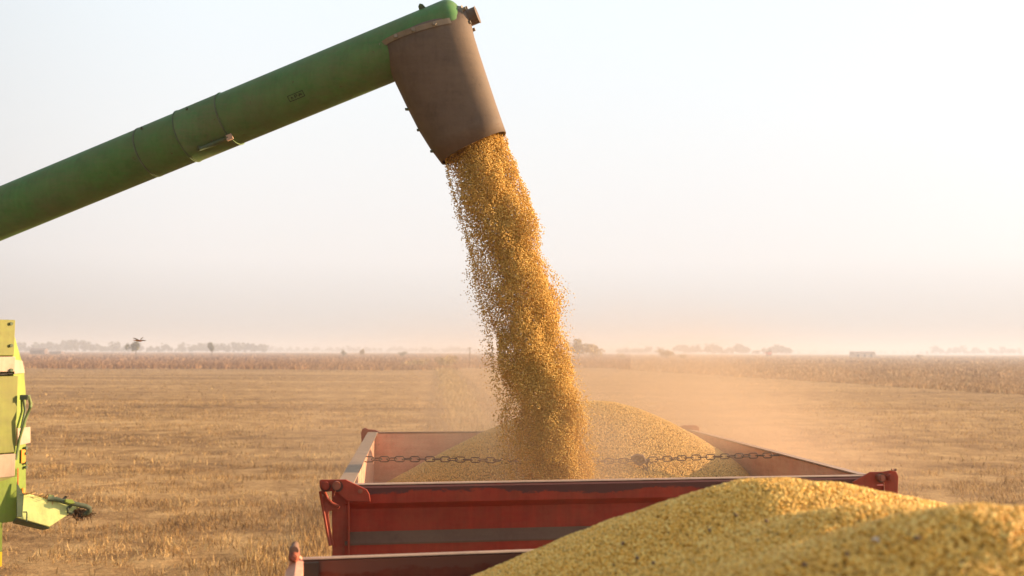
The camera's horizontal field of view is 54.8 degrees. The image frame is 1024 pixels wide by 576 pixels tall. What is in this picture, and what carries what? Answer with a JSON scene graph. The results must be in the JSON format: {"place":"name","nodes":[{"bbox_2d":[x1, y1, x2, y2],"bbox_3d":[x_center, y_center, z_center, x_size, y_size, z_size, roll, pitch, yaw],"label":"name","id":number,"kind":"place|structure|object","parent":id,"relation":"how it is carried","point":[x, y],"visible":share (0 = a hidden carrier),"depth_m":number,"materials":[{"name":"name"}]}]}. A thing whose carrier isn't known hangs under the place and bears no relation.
{"place":"outdoors","nodes":[
{"label":"outdoors","id":0,"kind":"place"},
{"bbox_2d":[49,351,63,353],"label":"barn","id":1,"kind":"structure","parent":0,"point":[56,352],"depth_m":536.68,"materials":[{"name":"grey"}]},
{"bbox_2d":[425,367,503,430],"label":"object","id":2,"kind":"object","parent":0,"point":[449,377],"visible":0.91,"depth_m":56.18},
{"bbox_2d":[0,351,1023,575],"bbox_3d":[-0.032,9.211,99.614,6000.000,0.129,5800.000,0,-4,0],"label":"ground","id":3,"kind":"structure","parent":0,"point":[32,541],"depth_m":34.74,"materials":[{"name":"soil"}]},
{"bbox_2d":[30,348,47,353],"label":"barn","id":4,"kind":"structure","parent":3,"relation":"on","point":[38,350],"depth_m":516.32,"materials":[{"name":"grey"}]},
{"bbox_2d":[125,341,139,356],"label":"tree","id":5,"kind":"object","parent":3,"relation":"on","point":[135,345],"visible":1,"depth_m":328.94,"materials":[{"name":"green plant"}]},
{"bbox_2d":[207,342,213,355],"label":"tree","id":6,"kind":"object","parent":3,"relation":"on","point":[211,347],"visible":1,"depth_m":379.12,"materials":[{"name":"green plant"}]},
{"bbox_2d":[0,0,505,565],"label":"combine harvester","id":7,"kind":"object","parent":3,"relation":"on","point":[428,60],"visible":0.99,"depth_m":5.40,"materials":[{"name":"green paint"}]},
{"bbox_2d":[19,352,631,369],"bbox_3d":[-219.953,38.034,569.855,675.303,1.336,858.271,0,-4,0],"label":"standing crop","id":8,"kind":"object","parent":3,"relation":"on","point":[236,360],"visible":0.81,"depth_m":217.61,"materials":[{"name":"brown plant"}]},
{"bbox_2d":[285,541,532,575],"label":"grain trailer","id":9,"kind":"object","parent":3,"relation":"on","point":[466,563],"visible":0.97,"depth_m":2.89,"materials":[{"name":"red paint"}]},
{"bbox_2d":[471,477,1023,575],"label":"soybean heap","id":10,"kind":"object","parent":9,"relation":"in","point":[819,528],"visible":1,"depth_m":1.91,"materials":[{"name":"yellow food"}]},
{"bbox_2d":[871,537,879,541],"bbox_3d":[0.549,0.380,1.488,0.012,0.008,0.007,0,-4,0],"label":"husk","id":11,"kind":"object","parent":10,"relation":"on","point":[875,539],"visible":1,"depth_m":1.49,"materials":[{"name":"beige plant"}]},
{"bbox_2d":[913,535,920,540],"bbox_3d":[0.592,0.365,1.440,0.012,0.008,0.008,1,-4,-19],"label":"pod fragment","id":12,"kind":"object","parent":10,"relation":"on","point":[917,537],"visible":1,"depth_m":1.44,"materials":[{"name":"brown plant"}]},
{"bbox_2d":[435,355,457,365],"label":"shrub","id":13,"kind":"object","parent":3,"relation":"on","point":[445,360],"visible":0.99,"depth_m":149.39,"materials":[{"name":"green plant"}]},
{"bbox_2d":[0,368,1023,575],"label":"stubble","id":14,"kind":"object","parent":3,"relation":"on","point":[324,546],"visible":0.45,"depth_m":22.39,"materials":[{"name":"brown plant"}]},
{"bbox_2d":[17,339,1021,353],"bbox_3d":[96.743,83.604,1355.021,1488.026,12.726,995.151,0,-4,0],"label":"treeline","id":15,"kind":"object","parent":3,"relation":"on","point":[70,345],"visible":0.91,"depth_m":976.37,"materials":[{"name":"grey plant"}]},
{"bbox_2d":[567,339,598,357],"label":"tree","id":16,"kind":"object","parent":3,"relation":"on","point":[578,345],"visible":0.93,"depth_m":328.26,"materials":[{"name":"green plant"}]},
{"bbox_2d":[587,348,604,357],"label":"shrub","id":17,"kind":"object","parent":3,"relation":"on","point":[597,354],"visible":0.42,"depth_m":333.38,"materials":[{"name":"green plant"}]},
{"bbox_2d":[319,425,897,555],"bbox_3d":[0.284,2.068,5.915,2.760,2.251,2.970,1,-4,-9],"label":"grain trailer","id":18,"kind":"object","parent":3,"relation":"on","point":[372,510],"visible":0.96,"depth_m":4.54,"materials":[{"name":"red paint"}]},
{"bbox_2d":[386,401,749,482],"bbox_3d":[0.316,1.324,5.957,2.436,1.210,2.746,1,-4,-7],"label":"soybean heap","id":19,"kind":"object","parent":18,"relation":"in","point":[625,431],"visible":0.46,"depth_m":6.07,"materials":[{"name":"yellow food"}]},
{"bbox_2d":[444,132,605,480],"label":"falling soybeans","id":20,"kind":"object","parent":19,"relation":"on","point":[491,190],"visible":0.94,"depth_m":5.17,"materials":[{"name":"yellow food"}]},
{"bbox_2d":[657,348,674,356],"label":"shrub","id":21,"kind":"object","parent":3,"relation":"on","point":[668,353],"visible":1,"depth_m":338.26,"materials":[{"name":"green plant"}]},
{"bbox_2d":[630,354,1023,394],"bbox_3d":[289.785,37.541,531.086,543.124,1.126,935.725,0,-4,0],"label":"standing crop","id":22,"kind":"object","parent":3,"relation":"on","point":[974,373],"visible":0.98,"depth_m":150.06,"materials":[{"name":"brown plant"}]},
{"bbox_2d":[850,352,874,357],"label":"barn","id":23,"kind":"structure","parent":3,"relation":"on","point":[862,354],"depth_m":556.59,"materials":[{"name":"grey"}]},
{"bbox_2d":[0,0,1023,353],"label":"sky","id":24,"kind":"structure","parent":0,"point":[804,176],"materials":[{"name":"white"}]},
{"bbox_2d":[765,350,771,355],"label":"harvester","id":25,"kind":"object","parent":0,"point":[768,353],"visible":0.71,"depth_m":616.80,"materials":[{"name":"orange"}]}
]}

